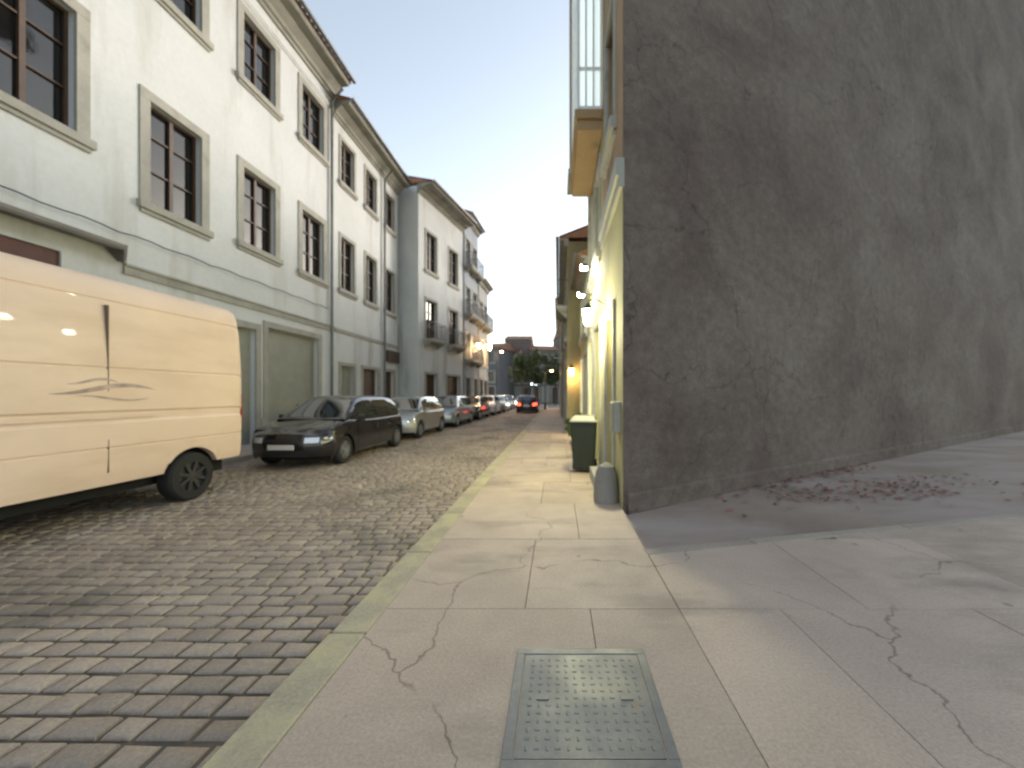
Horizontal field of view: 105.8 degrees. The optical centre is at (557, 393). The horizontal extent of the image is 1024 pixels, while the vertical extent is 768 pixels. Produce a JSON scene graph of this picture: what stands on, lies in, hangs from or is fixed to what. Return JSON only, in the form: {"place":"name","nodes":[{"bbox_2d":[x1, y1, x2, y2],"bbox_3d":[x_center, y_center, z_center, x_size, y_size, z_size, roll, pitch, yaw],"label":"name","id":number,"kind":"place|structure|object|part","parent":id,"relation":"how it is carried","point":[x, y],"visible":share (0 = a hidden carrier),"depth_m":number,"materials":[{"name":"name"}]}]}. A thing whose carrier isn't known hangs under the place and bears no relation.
{"place":"outdoors","nodes":[
{"label":"outdoors","id":0,"kind":"place"},
{"bbox_2d":[240,445,251,454],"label":"pavement","id":1,"kind":"structure","parent":0,"point":[246,449],"depth_m":9.88,"materials":[{"name":"grey concrete"}]},
{"bbox_2d":[0,0,355,446],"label":"white townhouse","id":2,"kind":"structure","parent":1,"relation":"on","point":[181,148],"depth_m":9.23,"materials":[{"name":"paint"}]},
{"bbox_2d":[0,235,58,266],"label":"garage door","id":3,"kind":"structure","parent":2,"relation":"in","point":[8,245],"depth_m":6.36,"materials":[{"name":"wood"}]},
{"bbox_2d":[0,0,96,153],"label":"window","id":4,"kind":"structure","parent":2,"relation":"in","point":[33,33],"depth_m":6.67,"materials":[{"name":"beige glass"}]},
{"bbox_2d":[136,84,213,240],"bbox_3d":[-8.755,-5.130,8.800,0.310,2.640,1.700,0,0,0],"label":"window","id":5,"kind":"structure","parent":2,"relation":"in","point":[167,152],"depth_m":8.76,"materials":[{"name":"beige glass"}]},
{"bbox_2d":[155,0,213,52],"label":"window","id":6,"kind":"structure","parent":2,"relation":"in","point":[183,11],"depth_m":9.27,"materials":[{"name":"beige glass"}]},
{"bbox_2d":[236,319,261,445],"bbox_3d":[-8.793,-0.290,10.550,0.255,3.480,1.460,0,0,0],"label":"door","id":7,"kind":"structure","parent":2,"relation":"in","point":[244,334],"depth_m":11.01,"materials":[{"name":"stone"}]},
{"bbox_2d":[235,155,283,266],"bbox_3d":[-8.755,-5.230,11.250,0.310,2.540,1.700,0,0,0],"label":"window","id":8,"kind":"structure","parent":2,"relation":"in","point":[253,197],"depth_m":11.25,"materials":[{"name":"beige glass"}]},
{"bbox_2d":[235,0,283,121],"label":"window","id":9,"kind":"structure","parent":2,"relation":"in","point":[253,72],"depth_m":11.25,"materials":[{"name":"beige glass"}]},
{"bbox_2d":[297,200,329,288],"bbox_3d":[-8.755,-5.230,13.700,0.310,2.540,1.700,0,0,0],"label":"window","id":10,"kind":"structure","parent":2,"relation":"in","point":[308,268],"depth_m":13.80,"materials":[{"name":"beige glass"}]},
{"bbox_2d":[297,72,329,167],"bbox_3d":[-8.755,-9.655,13.700,0.310,2.290,1.700,0,0,0],"label":"window","id":11,"kind":"structure","parent":2,"relation":"in","point":[308,134],"depth_m":13.75,"materials":[{"name":"beige glass"}]},
{"bbox_2d":[333,95,412,397],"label":"townhouse","id":12,"kind":"structure","parent":1,"relation":"on","point":[371,182],"depth_m":17.22,"materials":[{"name":"white paint"}]},
{"bbox_2d":[338,362,356,394],"bbox_3d":[-8.812,0.080,15.983,0.255,2.740,1.330,0,0,0],"label":"door","id":13,"kind":"structure","parent":12,"relation":"in","point":[343,372],"depth_m":16.11,"materials":[{"name":"stone"}]},
{"bbox_2d":[338,231,357,300],"bbox_3d":[-8.775,-5.250,15.983,0.310,2.480,1.380,0,0,0],"label":"window","id":14,"kind":"structure","parent":12,"relation":"in","point":[344,288],"depth_m":16.17,"materials":[{"name":"beige glass"}]},
{"bbox_2d":[338,133,357,200],"bbox_3d":[-8.775,-9.350,15.983,0.310,2.080,1.380,0,0,0],"label":"window","id":15,"kind":"structure","parent":12,"relation":"in","point":[344,180],"depth_m":16.15,"materials":[{"name":"beige glass"}]},
{"bbox_2d":[363,250,379,310],"bbox_3d":[-8.775,-5.250,17.990,0.310,2.480,1.380,0,0,0],"label":"window","id":16,"kind":"structure","parent":12,"relation":"in","point":[368,264],"depth_m":18.22,"materials":[{"name":"beige glass"}]},
{"bbox_2d":[363,164,379,221],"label":"window","id":17,"kind":"structure","parent":12,"relation":"in","point":[368,182],"depth_m":18.14,"materials":[{"name":"beige glass"}]},
{"bbox_2d":[386,369,395,397],"bbox_3d":[-8.812,0.080,19.997,0.255,2.740,1.330,0,0,0],"label":"door","id":18,"kind":"structure","parent":12,"relation":"in","point":[388,371],"depth_m":20.33,"materials":[{"name":"brown paint"}]},
{"bbox_2d":[386,266,396,318],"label":"window","id":19,"kind":"structure","parent":12,"relation":"in","point":[388,276],"depth_m":20.29,"materials":[{"name":"beige glass"}]},
{"bbox_2d":[386,190,396,238],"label":"window","id":20,"kind":"structure","parent":12,"relation":"in","point":[388,203],"depth_m":20.29,"materials":[{"name":"beige glass"}]},
{"bbox_2d":[398,176,476,396],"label":"townhouse","id":21,"kind":"structure","parent":1,"relation":"on","point":[435,221],"depth_m":22.48,"materials":[{"name":"white paint"}]},
{"bbox_2d":[424,371,437,396],"bbox_3d":[-7.502,0.080,22.644,0.255,2.740,1.488,0,0,12],"label":"door","id":22,"kind":"structure","parent":21,"relation":"in","point":[428,379],"depth_m":22.74,"materials":[{"name":"brown paint"}]},
{"bbox_2d":[425,296,437,339],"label":"window","id":23,"kind":"structure","parent":21,"relation":"in","point":[429,306],"depth_m":22.66,"materials":[{"name":"beige glass"}]},
{"bbox_2d":[424,228,439,279],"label":"window","id":24,"kind":"structure","parent":21,"relation":"in","point":[429,241],"depth_m":22.74,"materials":[{"name":"beige glass"}]},
{"bbox_2d":[448,306,458,344],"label":"window","id":25,"kind":"structure","parent":21,"relation":"in","point":[451,315],"depth_m":25.54,"materials":[{"name":"beige glass"}]},
{"bbox_2d":[448,245,459,291],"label":"window","id":26,"kind":"structure","parent":21,"relation":"in","point":[451,256],"depth_m":25.54,"materials":[{"name":"beige glass"}]},
{"bbox_2d":[463,209,485,395],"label":"townhouse","id":27,"kind":"structure","parent":1,"relation":"on","point":[473,276],"depth_m":28.21,"materials":[{"name":"white paint"}]},
{"bbox_2d":[465,329,470,358],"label":"window","id":28,"kind":"structure","parent":27,"relation":"in","point":[466,330],"depth_m":28.17,"materials":[{"name":"beige stone"}]},
{"bbox_2d":[465,283,470,312],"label":"window","id":29,"kind":"structure","parent":27,"relation":"in","point":[466,290],"depth_m":27.92,"materials":[{"name":"beige stone"}]},
{"bbox_2d":[465,235,470,264],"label":"window","id":30,"kind":"structure","parent":27,"relation":"in","point":[466,243],"depth_m":27.91,"materials":[{"name":"beige stone"}]},
{"bbox_2d":[465,376,470,395],"bbox_3d":[-6.528,0.080,27.731,0.255,2.740,1.278,0,0,4],"label":"door","id":31,"kind":"structure","parent":27,"relation":"in","point":[466,377],"depth_m":27.90,"materials":[{"name":"beige stone"}]},
{"bbox_2d":[472,333,476,359],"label":"window","id":32,"kind":"structure","parent":27,"relation":"in","point":[473,337],"depth_m":29.81,"materials":[{"name":"beige stone"}]},
{"bbox_2d":[472,290,476,314],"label":"window","id":33,"kind":"structure","parent":27,"relation":"in","point":[473,296],"depth_m":29.71,"materials":[{"name":"beige stone"}]},
{"bbox_2d":[472,244,476,267],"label":"window","id":34,"kind":"structure","parent":27,"relation":"in","point":[473,246],"depth_m":29.71,"materials":[{"name":"beige stone"}]},
{"bbox_2d":[472,340,480,348],"bbox_3d":[-5.928,-3.637,28.200,0.664,0.649,0.308,0,0,0],"label":"wall lantern","id":35,"kind":"object","parent":27,"relation":"attached to","point":[478,344],"depth_m":28.14,"materials":[{"name":"glass"}]},
{"bbox_2d":[478,278,493,395],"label":"townhouse","id":36,"kind":"structure","parent":1,"relation":"on","point":[485,289],"depth_m":31.64,"materials":[{"name":"grey paint"}]},
{"bbox_2d":[479,378,482,395],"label":"door","id":37,"kind":"structure","parent":36,"relation":"in","point":[479,378],"depth_m":30.75,"materials":[{"name":"beige stone"}]},
{"bbox_2d":[484,342,487,369],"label":"window","id":38,"kind":"structure","parent":36,"relation":"in","point":[485,367],"depth_m":32.59,"materials":[{"name":"beige stone"}]},
{"bbox_2d":[0,403,548,767],"bbox_3d":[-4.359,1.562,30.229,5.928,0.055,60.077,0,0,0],"label":"road","id":39,"kind":"structure","parent":0,"point":[247,496],"depth_m":3.20,"materials":[{"name":"stone"}]},
{"bbox_2d":[0,252,241,518],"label":"delivery van","id":40,"kind":"object","parent":39,"relation":"on","point":[107,386],"visible":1,"depth_m":4.54,"materials":[{"name":"beige paint"}]},
{"bbox_2d":[252,395,402,463],"bbox_3d":[-5.570,0.789,9.900,2.010,1.522,4.340,0,0,0],"label":"parked car","id":41,"kind":"object","parent":39,"relation":"on","point":[337,429],"visible":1,"depth_m":8.72,"materials":[{"name":"black paint"}]},
{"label":"side window","id":42,"kind":"part","parent":41,"relation":"part of","materials":[{"name":"black glass"}]},
{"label":"door","id":43,"kind":"part","parent":41,"relation":"part of","materials":[{"name":"black paint"}]},
{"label":"side window","id":44,"kind":"part","parent":41,"relation":"part of","materials":[{"name":"black glass"}]},
{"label":"door","id":45,"kind":"part","parent":41,"relation":"part of","materials":[{"name":"black paint"}]},
{"bbox_2d":[390,395,444,437],"bbox_3d":[-5.620,0.804,14.600,2.010,1.492,4.040,0,0,0],"label":"parked car","id":46,"kind":"object","parent":39,"relation":"on","point":[420,415],"visible":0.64,"depth_m":13.89,"materials":[{"name":"silver metal"}]},
{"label":"side window","id":47,"kind":"part","parent":46,"relation":"part of","materials":[{"name":"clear glass"}]},
{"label":"door","id":48,"kind":"part","parent":46,"relation":"part of","materials":[{"name":"silver metal"}]},
{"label":"side window","id":49,"kind":"part","parent":46,"relation":"part of","materials":[{"name":"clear glass"}]},
{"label":"door","id":50,"kind":"part","parent":46,"relation":"part of","materials":[{"name":"silver metal"}]},
{"bbox_2d":[436,395,472,426],"bbox_3d":[-5.520,0.809,19.400,2.010,1.482,4.440,0,0,0],"label":"parked car","id":51,"kind":"object","parent":39,"relation":"on","point":[457,409],"visible":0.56,"depth_m":18.62,"materials":[{"name":"silver paint"}]},
{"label":"door","id":52,"kind":"part","parent":51,"relation":"part of","materials":[{"name":"blue paint"}]},
{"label":"side window","id":53,"kind":"part","parent":51,"relation":"part of","materials":[{"name":"black glass"}]},
{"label":"door","id":54,"kind":"part","parent":51,"relation":"part of","materials":[{"name":"blue paint"}]},
{"bbox_2d":[467,396,489,419],"bbox_3d":[-5.470,0.829,24.400,2.010,1.442,4.440,0,0,0],"label":"parked car","id":55,"kind":"object","parent":39,"relation":"on","point":[480,405],"visible":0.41,"depth_m":23.62,"materials":[{"name":"grey paint"}]},
{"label":"door","id":56,"kind":"part","parent":55,"relation":"part of","materials":[{"name":"paint"}]},
{"bbox_2d":[480,395,500,414],"bbox_3d":[-5.370,0.819,29.200,2.010,1.462,4.040,0,0,0],"label":"parked car","id":57,"kind":"object","parent":39,"relation":"on","point":[493,401],"visible":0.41,"depth_m":28.48,"materials":[{"name":"white paint"}]},
{"bbox_2d":[495,395,509,411],"bbox_3d":[-5.270,0.829,34.000,2.010,1.442,4.440,0,0,0],"label":"parked car","id":58,"kind":"object","parent":39,"relation":"on","point":[505,402],"visible":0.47,"depth_m":33.22,"materials":[{"name":"silver metal"}]},
{"bbox_2d":[504,395,514,409],"bbox_3d":[-5.270,0.819,38.700,2.010,1.462,4.040,0,0,0],"label":"parked car","id":59,"kind":"object","parent":39,"relation":"on","point":[510,398],"visible":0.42,"depth_m":37.99,"materials":[{"name":"white paint"}]},
{"bbox_2d":[516,395,539,412],"bbox_3d":[-2.500,0.819,33.000,2.010,1.462,4.140,0,0,0],"label":"moving car","id":60,"kind":"object","parent":39,"relation":"on","point":[527,403],"visible":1,"depth_m":31.21,"materials":[{"name":"black paint"}]},
{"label":"rear window","id":61,"kind":"part","parent":60,"relation":"part of","materials":[{"name":"black glass"}]},
{"bbox_2d":[301,0,587,345],"label":"sky","id":62,"kind":"structure","parent":0,"point":[471,97],"materials":[{"name":"blue"}]},
{"bbox_2d":[547,403,559,407],"bbox_3d":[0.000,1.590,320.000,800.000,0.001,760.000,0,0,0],"label":"ground","id":63,"kind":"structure","parent":0,"point":[550,405],"depth_m":53.23,"materials":[{"name":"grey concrete"}]},
{"bbox_2d":[222,453,259,464],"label":"kerb","id":64,"kind":"structure","parent":63,"relation":"on","point":[235,459],"depth_m":8.88,"materials":[{"name":"grey stone"}]},
{"bbox_2d":[202,406,547,767],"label":"kerb","id":65,"kind":"structure","parent":63,"relation":"on","point":[256,737],"depth_m":2.09,"materials":[{"name":"stone"}]},
{"bbox_2d":[496,351,503,394],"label":"street lamp","id":66,"kind":"object","parent":63,"relation":"on","point":[496,374],"visible":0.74,"depth_m":46.97,"materials":[{"name":"metal"}]},
{"bbox_2d":[488,343,514,396],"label":"townhouse","id":67,"kind":"structure","parent":63,"relation":"on","point":[504,359],"depth_m":61.08,"materials":[{"name":"grey paint"}]},
{"bbox_2d":[488,386,494,394],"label":"door","id":68,"kind":"structure","parent":67,"relation":"in","point":[491,389],"depth_m":60.46,"materials":[{"name":"paint"}]},
{"bbox_2d":[488,370,495,382],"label":"window","id":69,"kind":"structure","parent":67,"relation":"in","point":[491,373],"depth_m":60.45,"materials":[{"name":"grey glass"}]},
{"bbox_2d":[488,351,495,363],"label":"window","id":70,"kind":"structure","parent":67,"relation":"in","point":[491,354],"depth_m":60.45,"materials":[{"name":"grey glass"}]},
{"bbox_2d":[504,336,533,400],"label":"townhouse","id":71,"kind":"structure","parent":63,"relation":"on","point":[523,344],"depth_m":66.00,"materials":[{"name":"grey paint"}]},
{"bbox_2d":[523,386,528,394],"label":"door","id":72,"kind":"structure","parent":71,"relation":"in","point":[525,388],"depth_m":66.15,"materials":[{"name":"brown paint"}]},
{"bbox_2d":[506,349,559,394],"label":"street tree","id":73,"kind":"object","parent":63,"relation":"on","point":[529,366],"visible":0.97,"depth_m":47.27,"materials":[{"name":"green plant"}]},
{"bbox_2d":[529,345,559,402],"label":"townhouse","id":74,"kind":"structure","parent":63,"relation":"on","point":[540,390],"depth_m":64.67,"materials":[{"name":"grey paint"}]},
{"bbox_2d":[532,386,539,402],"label":"door","id":75,"kind":"structure","parent":74,"relation":"in","point":[537,389],"depth_m":64.33,"materials":[{"name":"grey paint"}]},
{"bbox_2d":[551,386,558,402],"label":"door","id":76,"kind":"structure","parent":74,"relation":"in","point":[552,388],"depth_m":64.91,"materials":[{"name":"grey paint"}]},
{"bbox_2d":[543,364,559,404],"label":"street tree","id":77,"kind":"object","parent":63,"relation":"on","point":[551,380],"visible":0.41,"depth_m":54.46,"materials":[{"name":"green plant"}]},
{"bbox_2d":[567,0,602,464],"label":"gallery house","id":78,"kind":"structure","parent":63,"relation":"on","point":[585,179],"depth_m":7.40,"materials":[{"name":"yellow paint"}]},
{"bbox_2d":[578,291,592,297],"bbox_3d":[0.647,-2.300,8.900,0.345,0.120,0.177,0,0,0],"label":"floodlamp","id":79,"kind":"object","parent":78,"relation":"attached to","point":[581,294],"visible":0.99,"depth_m":8.85,"materials":[{"name":"paint"}]},
{"bbox_2d":[585,196,592,296],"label":"window","id":80,"kind":"structure","parent":78,"relation":"in","point":[589,285],"depth_m":9.37,"materials":[{"name":"beige stone"}]},
{"bbox_2d":[587,330,592,414],"bbox_3d":[0.818,-0.010,9.450,0.065,2.920,1.340,0,0,0],"label":"glass door","id":81,"kind":"structure","parent":78,"relation":"in","point":[590,337],"depth_m":9.99,"materials":[{"name":"stone"}]},
{"bbox_2d":[590,152,600,278],"bbox_3d":[0.785,-3.540,7.850,0.130,2.060,1.240,0,0,0],"label":"window","id":82,"kind":"structure","parent":78,"relation":"in","point":[596,261],"depth_m":7.70,"materials":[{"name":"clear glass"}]},
{"bbox_2d":[590,0,1023,514],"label":"corner building","id":83,"kind":"structure","parent":63,"relation":"on","point":[811,232],"depth_m":7.06,"materials":[{"name":"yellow paint"}]},
{"bbox_2d":[582,298,605,325],"bbox_3d":[0.619,-1.392,6.550,0.418,0.464,0.220,0,0,0],"label":"wall lantern","id":84,"kind":"object","parent":83,"relation":"attached to","point":[588,309],"depth_m":6.50,"materials":[{"name":"glass"}]},
{"bbox_2d":[600,0,616,179],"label":"window","id":85,"kind":"structure","parent":83,"relation":"in","point":[610,123],"depth_m":5.90,"materials":[{"name":"beige stone"}]},
{"bbox_2d":[603,299,614,465],"bbox_3d":[0.818,0.050,6.080,0.065,2.800,1.200,0,0,0],"label":"door","id":86,"kind":"structure","parent":83,"relation":"in","point":[610,311],"depth_m":6.57,"materials":[{"name":"brown paint"}]},
{"bbox_2d":[610,401,620,432],"bbox_3d":[0.763,0.300,5.090,0.110,0.400,0.320,0,0,0],"label":"meter box","id":87,"kind":"object","parent":83,"relation":"attached to","point":[615,416],"visible":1,"depth_m":4.93,"materials":[{"name":"grey metal"}]},
{"bbox_2d":[643,513,1023,555],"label":"kerb","id":88,"kind":"structure","parent":63,"relation":"on","point":[773,539],"depth_m":3.96,"materials":[{"name":"grey concrete"}]},
{"bbox_2d":[580,264,592,269],"bbox_3d":[0.647,-2.600,7.900,0.345,0.120,0.177,0,0,0],"label":"floodlamp","id":89,"kind":"object","parent":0,"point":[583,267],"visible":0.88,"depth_m":7.83,"materials":[{"name":"paint"}]},
{"bbox_2d":[525,585,679,647],"bbox_3d":[4.665,1.521,0.300,11.670,0.118,5.400,0,0,0],"label":"pavement bed","id":90,"kind":"object","parent":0,"point":[590,614],"visible":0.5,"depth_m":2.56,"materials":[{"name":"grey concrete"}]},
{"bbox_2d":[260,408,1023,767],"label":"pavement","id":91,"kind":"structure","parent":0,"point":[900,648],"depth_m":2.29,"materials":[{"name":"beige concrete"}]},
{"bbox_2d":[544,369,554,409],"bbox_3d":[-0.770,-0.425,36.000,1.000,3.750,0.300,0,0,0],"label":"street lamp","id":92,"kind":"object","parent":91,"relation":"on","point":[551,370],"visible":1,"depth_m":35.95,"materials":[{"name":"metal"}]},
{"bbox_2d":[555,296,562,416],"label":"townhouse","id":93,"kind":"structure","parent":91,"relation":"on","point":[559,328],"depth_m":24.79,"materials":[{"name":"green paint"}]},
{"bbox_2d":[553,333,559,348],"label":"townhouse","id":94,"kind":"structure","parent":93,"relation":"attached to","point":[556,340],"depth_m":69.78,"materials":[{"name":"grey paint"}]},
{"bbox_2d":[556,225,587,433],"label":"townhouse","id":95,"kind":"structure","parent":91,"relation":"on","point":[569,244],"depth_m":14.00,"materials":[{"name":"yellow paint"}]},
{"bbox_2d":[563,373,563,418],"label":"door","id":96,"kind":"structure","parent":95,"relation":"in","point":[563,373],"depth_m":21.91,"materials":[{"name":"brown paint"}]},
{"bbox_2d":[563,326,565,353],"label":"window","id":97,"kind":"structure","parent":95,"relation":"in","point":[564,349],"depth_m":17.46,"materials":[{"name":"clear glass"}]},
{"bbox_2d":[564,366,564,424],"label":"door","id":98,"kind":"structure","parent":95,"relation":"in","point":[564,366],"depth_m":18.19,"materials":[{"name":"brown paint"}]},
{"bbox_2d":[564,291,566,347],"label":"window","id":99,"kind":"structure","parent":95,"relation":"in","point":[565,338],"depth_m":14.58,"materials":[{"name":"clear glass"}]},
{"bbox_2d":[569,364,573,375],"bbox_3d":[0.500,-0.862,13.819,0.220,0.463,0.359,0,0,0],"label":"wall lantern","id":100,"kind":"object","parent":95,"relation":"attached to","point":[571,369],"depth_m":13.69,"materials":[{"name":"glass"}]},
{"bbox_2d":[564,412,582,450],"bbox_3d":[0.447,0.927,8.999,0.581,1.047,0.610,0,0,0],"label":"potted shrub","id":101,"kind":"object","parent":91,"relation":"on","point":[568,427],"visible":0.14,"depth_m":8.98,"materials":[{"name":"green plant"}]},
{"bbox_2d":[570,249,587,414],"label":"townhouse","id":102,"kind":"structure","parent":91,"relation":"on","point":[580,280],"depth_m":11.95,"materials":[{"name":"yellow paint"}]},
{"bbox_2d":[578,297,582,348],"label":"window","id":103,"kind":"structure","parent":102,"relation":"in","point":[580,343],"depth_m":13.47,"materials":[{"name":"brown paint"}]},
{"bbox_2d":[580,354,582,413],"bbox_3d":[0.838,0.080,13.075,0.065,2.740,1.225,0,0,0],"label":"door","id":104,"kind":"structure","parent":102,"relation":"in","point":[581,358],"depth_m":13.54,"materials":[{"name":"stone"}]},
{"bbox_2d":[581,276,587,341],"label":"window","id":105,"kind":"structure","parent":102,"relation":"in","point":[584,334],"depth_m":10.97,"materials":[{"name":"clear glass"}]},
{"bbox_2d":[569,415,597,469],"bbox_3d":[0.504,0.929,7.282,0.500,1.038,0.644,0,0,8],"label":"wheelie bin","id":106,"kind":"object","parent":91,"relation":"on","point":[583,434],"visible":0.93,"depth_m":7.02,"materials":[{"name":"green plastic"}]},
{"bbox_2d":[499,649,682,767],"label":"access cover","id":107,"kind":"object","parent":91,"relation":"on","point":[585,708],"visible":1,"depth_m":1.74,"materials":[{"name":"metal"}]},
{"bbox_2d":[593,462,618,504],"bbox_3d":[0.660,1.198,5.200,0.350,0.545,0.350,0,0,0],"label":"guard stone","id":108,"kind":"object","parent":91,"relation":"on","point":[606,489],"visible":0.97,"depth_m":5.07,"materials":[{"name":"stone"}]},
{"bbox_2d":[625,431,1023,548],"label":"side lane","id":109,"kind":"structure","parent":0,"point":[1000,459],"depth_m":5.35,"materials":[{"name":"concrete"}]},
{"bbox_2d":[714,458,1023,516],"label":"fallen leaves","id":110,"kind":"object","parent":109,"relation":"on","point":[828,490],"visible":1,"depth_m":5.99,"materials":[{"name":"brown plant"}]}
]}

